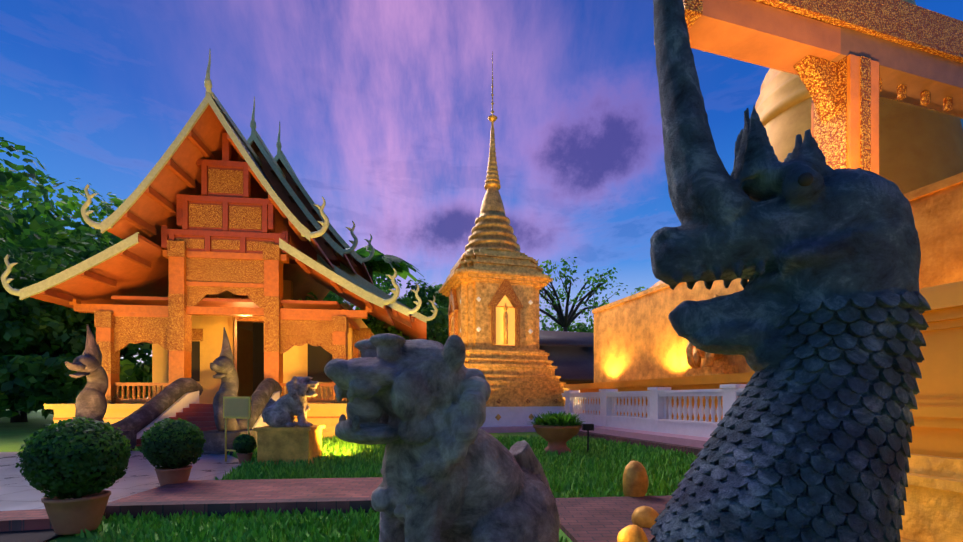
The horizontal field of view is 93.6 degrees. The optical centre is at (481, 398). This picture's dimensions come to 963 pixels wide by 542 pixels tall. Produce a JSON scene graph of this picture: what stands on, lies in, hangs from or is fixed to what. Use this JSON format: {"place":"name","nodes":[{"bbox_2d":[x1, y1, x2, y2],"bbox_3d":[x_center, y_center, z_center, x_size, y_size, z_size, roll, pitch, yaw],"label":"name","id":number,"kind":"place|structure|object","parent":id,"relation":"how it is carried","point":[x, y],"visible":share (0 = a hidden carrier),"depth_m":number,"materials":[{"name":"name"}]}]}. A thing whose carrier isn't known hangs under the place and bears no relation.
{"place":"outdoors","nodes":[
{"label":"outdoors","id":0,"kind":"place"},
{"bbox_2d":[0,451,240,510],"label":"pavement","id":1,"kind":"structure","parent":0,"point":[18,491],"depth_m":6.91,"materials":[{"name":"grey stone"}]},
{"bbox_2d":[139,418,205,485],"bbox_3d":[-4.129,0.734,6.064,0.758,0.964,0.747,0,0,-2],"label":"topiary","id":2,"kind":"object","parent":1,"relation":"on","point":[173,448],"visible":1,"depth_m":5.89,"materials":[{"name":"plant"}]},
{"bbox_2d":[223,397,250,461],"bbox_3d":[-4.697,0.601,8.686,0.660,1.290,0.043,0,0,18],"label":"sign board","id":3,"kind":"object","parent":1,"relation":"on","point":[237,407],"visible":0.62,"depth_m":8.67,"materials":[{"name":"yellow metal"}]},
{"bbox_2d":[232,433,256,463],"bbox_3d":[-4.495,0.947,8.575,0.441,0.599,0.425,0,0,-2],"label":"topiary","id":4,"kind":"object","parent":1,"relation":"on","point":[244,444],"visible":1,"depth_m":8.47,"materials":[{"name":"plant"}]},
{"bbox_2d":[112,477,382,501],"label":"cross path","id":5,"kind":"structure","parent":0,"point":[204,490],"depth_m":5.57,"materials":[{"name":"brick"}]},
{"bbox_2d":[104,497,375,518],"bbox_3d":[-1.646,1.179,4.997,4.750,0.134,0.170,0,0,-6],"label":"cross path border","id":6,"kind":"object","parent":5,"relation":"on","point":[166,508],"visible":0.36,"depth_m":4.85,"materials":[{"name":"brick"}]},
{"bbox_2d":[0,402,688,541],"bbox_3d":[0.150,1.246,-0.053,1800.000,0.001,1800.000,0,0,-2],"label":"lawn","id":7,"kind":"structure","parent":0,"point":[13,435],"depth_m":12.63,"materials":[{"name":"green plant"}]},
{"bbox_2d":[0,509,52,531],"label":"pavement kerb","id":8,"kind":"structure","parent":7,"relation":"on","point":[23,520],"depth_m":4.25,"materials":[{"name":"brick"}]},
{"bbox_2d":[0,529,62,541],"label":"paved path","id":9,"kind":"structure","parent":7,"relation":"on","point":[45,535],"depth_m":4.06,"materials":[{"name":"grey stone"}]},
{"bbox_2d":[0,170,96,265],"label":"tree","id":10,"kind":"object","parent":7,"relation":"on","point":[29,242],"depth_m":29.63,"materials":[{"name":"green plant"}]},
{"bbox_2d":[4,174,108,265],"bbox_3d":[-38.977,-8.851,38.525,20.878,20.247,20.318,0,0,-36],"label":"tree","id":11,"kind":"object","parent":7,"relation":"on","point":[61,191],"depth_m":39.28,"materials":[{"name":"green plant"}]},
{"bbox_2d":[0,137,125,422],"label":"tree","id":12,"kind":"object","parent":7,"relation":"on","point":[80,236],"visible":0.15,"depth_m":21.14,"materials":[{"name":"green plant"}]},
{"bbox_2d":[15,416,131,534],"bbox_3d":[-3.730,0.688,4.198,0.821,1.056,0.814,0,0,-2],"label":"topiary","id":13,"kind":"object","parent":7,"relation":"on","point":[76,466],"visible":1,"depth_m":4.00,"materials":[{"name":"plant"}]},
{"bbox_2d":[0,242,151,363],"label":"tree","id":14,"kind":"object","parent":7,"relation":"on","point":[22,334],"visible":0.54,"depth_m":19.70,"materials":[{"name":"green plant"}]},
{"bbox_2d":[0,351,151,418],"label":"hedge","id":15,"kind":"object","parent":7,"relation":"on","point":[31,383],"visible":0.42,"depth_m":18.46,"materials":[{"name":"green plant"}]},
{"bbox_2d":[96,237,340,360],"bbox_3d":[-20.204,-6.089,36.798,16.342,14.739,17.558,0,0,-2],"label":"tree","id":16,"kind":"object","parent":7,"relation":"on","point":[332,296],"depth_m":39.31,"materials":[{"name":"green plant"}]},
{"bbox_2d":[1,50,437,455],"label":"temple","id":17,"kind":"structure","parent":7,"relation":"on","point":[217,262],"depth_m":14.70,"materials":[{"name":"orange paint"}]},
{"bbox_2d":[252,425,325,465],"bbox_3d":[-3.720,0.891,8.822,1.100,0.710,0.900,0,0,-2],"label":"lion pedestal","id":18,"kind":"object","parent":7,"relation":"on","point":[287,444],"visible":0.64,"depth_m":8.45,"materials":[{"name":"stone"}]},
{"bbox_2d":[262,376,318,426],"bbox_3d":[-3.723,0.061,8.821,1.053,1.001,0.572,0,0,-12],"label":"lion statue","id":19,"kind":"object","parent":18,"relation":"on","point":[282,411],"visible":1,"depth_m":8.67,"materials":[{"name":"stone"}]},
{"bbox_2d":[330,274,435,322],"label":"tree","id":20,"kind":"object","parent":7,"relation":"on","point":[385,285],"visible":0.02,"depth_m":49.76,"materials":[{"name":"green plant"}]},
{"bbox_2d":[76,434,696,541],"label":"lawn grass","id":21,"kind":"structure","parent":7,"relation":"on","point":[599,457],"depth_m":6.39,"materials":[{"name":"green plant"}]},
{"bbox_2d":[355,245,423,320],"bbox_3d":[-9.263,-5.655,37.740,8.927,13.835,10.219,0,0,-2],"label":"palm","id":22,"kind":"object","parent":7,"relation":"on","point":[378,263],"visible":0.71,"depth_m":37.51,"materials":[{"name":"green plant"}]},
{"bbox_2d":[351,278,448,343],"bbox_3d":[-5.088,-3.973,35.187,11.228,10.630,10.844,0,0,-2],"label":"tree","id":23,"kind":"object","parent":7,"relation":"on","point":[439,321],"visible":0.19,"depth_m":32.88,"materials":[{"name":"green plant"}]},
{"bbox_2d":[402,292,447,344],"bbox_3d":[-2.353,-4.809,41.083,11.475,12.244,10.701,0,0,-2],"label":"tree","id":24,"kind":"object","parent":7,"relation":"on","point":[410,301],"visible":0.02,"depth_m":38.84,"materials":[{"name":"green plant"}]},
{"bbox_2d":[324,333,559,541],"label":"lion statue","id":25,"kind":"object","parent":7,"relation":"on","point":[452,470],"visible":1,"depth_m":2.58,"materials":[{"name":"stone"}]},
{"bbox_2d":[439,51,578,432],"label":"chedi","id":26,"kind":"structure","parent":7,"relation":"on","point":[497,280],"depth_m":18.39,"materials":[{"name":"gold metal"}]},
{"bbox_2d":[530,411,586,454],"bbox_3d":[1.702,0.752,10.301,1.536,0.988,1.550,0,0,30],"label":"planter bowl","id":27,"kind":"object","parent":7,"relation":"on","point":[558,431],"visible":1,"depth_m":9.98,"materials":[{"name":"ceramic"}]},
{"bbox_2d":[537,257,627,331],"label":"tree","id":28,"kind":"object","parent":7,"relation":"on","point":[566,320],"visible":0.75,"depth_m":43.35,"materials":[{"name":"green plant"}]},
{"bbox_2d":[582,424,593,451],"bbox_3d":[2.363,0.901,10.027,0.220,0.690,0.160,0,0,-2],"label":"sign","id":29,"kind":"object","parent":7,"relation":"on","point":[587,427],"visible":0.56,"depth_m":9.95,"materials":[{"name":"black metal"}]},
{"bbox_2d":[539,286,647,332],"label":"tree","id":30,"kind":"object","parent":7,"relation":"on","point":[582,327],"visible":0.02,"depth_m":53.99,"materials":[{"name":"green plant"}]},
{"bbox_2d":[562,278,753,456],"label":"chedi terrace","id":31,"kind":"structure","parent":7,"relation":"on","point":[642,389],"depth_m":15.04,"materials":[{"name":"paint"}]},
{"bbox_2d":[649,0,915,288],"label":"stupa","id":32,"kind":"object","parent":31,"relation":"on","point":[783,106],"visible":0.12,"depth_m":16.23,"materials":[{"name":"beige paint"}]},
{"bbox_2d":[649,0,930,541],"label":"naga statue","id":33,"kind":"object","parent":7,"relation":"on","point":[818,322],"visible":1,"depth_m":1.72,"materials":[{"name":"grey stone"}]},
{"bbox_2d":[654,0,962,541],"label":"temple building","id":34,"kind":"structure","parent":7,"relation":"on","point":[849,62],"depth_m":3.36,"materials":[{"name":"orange paint"}]},
{"bbox_2d":[879,96,962,288],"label":"wall","id":35,"kind":"structure","parent":34,"relation":"attached to","point":[920,157],"depth_m":3.84,"materials":[{"name":"paint"}]},
{"bbox_2d":[0,0,962,397],"label":"sky","id":36,"kind":"structure","parent":0,"point":[382,108],"materials":[{"name":"blue"}]},
{"bbox_2d":[539,330,593,384],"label":"back building","id":37,"kind":"structure","parent":0,"point":[571,356],"depth_m":29.59,"materials":[{"name":"grey wood"}]},
{"bbox_2d":[555,495,671,541],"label":"walkway","id":38,"kind":"structure","parent":0,"point":[595,519],"depth_m":4.68,"materials":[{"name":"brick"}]},
{"bbox_2d":[617,525,647,541],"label":"stone","id":39,"kind":"object","parent":38,"relation":"on","point":[632,533],"visible":1,"depth_m":3.63,"materials":[{"name":"stone"}]},
{"bbox_2d":[623,461,648,496],"bbox_3d":[1.915,1.040,5.607,0.327,0.538,0.264,0,0,-2],"label":"stone","id":40,"kind":"object","parent":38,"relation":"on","point":[635,480],"visible":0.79,"depth_m":5.52,"materials":[{"name":"stone"}]},
{"bbox_2d":[631,506,658,527],"bbox_3d":[1.566,1.145,4.311,0.273,0.249,0.260,0,0,-2],"label":"stone","id":41,"kind":"object","parent":38,"relation":"on","point":[645,516],"visible":0.67,"depth_m":4.22,"materials":[{"name":"stone"}]},
{"bbox_2d":[685,295,737,376],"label":"elephant statue","id":42,"kind":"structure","parent":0,"point":[710,364],"depth_m":13.38,"materials":[{"name":"orange stone"}]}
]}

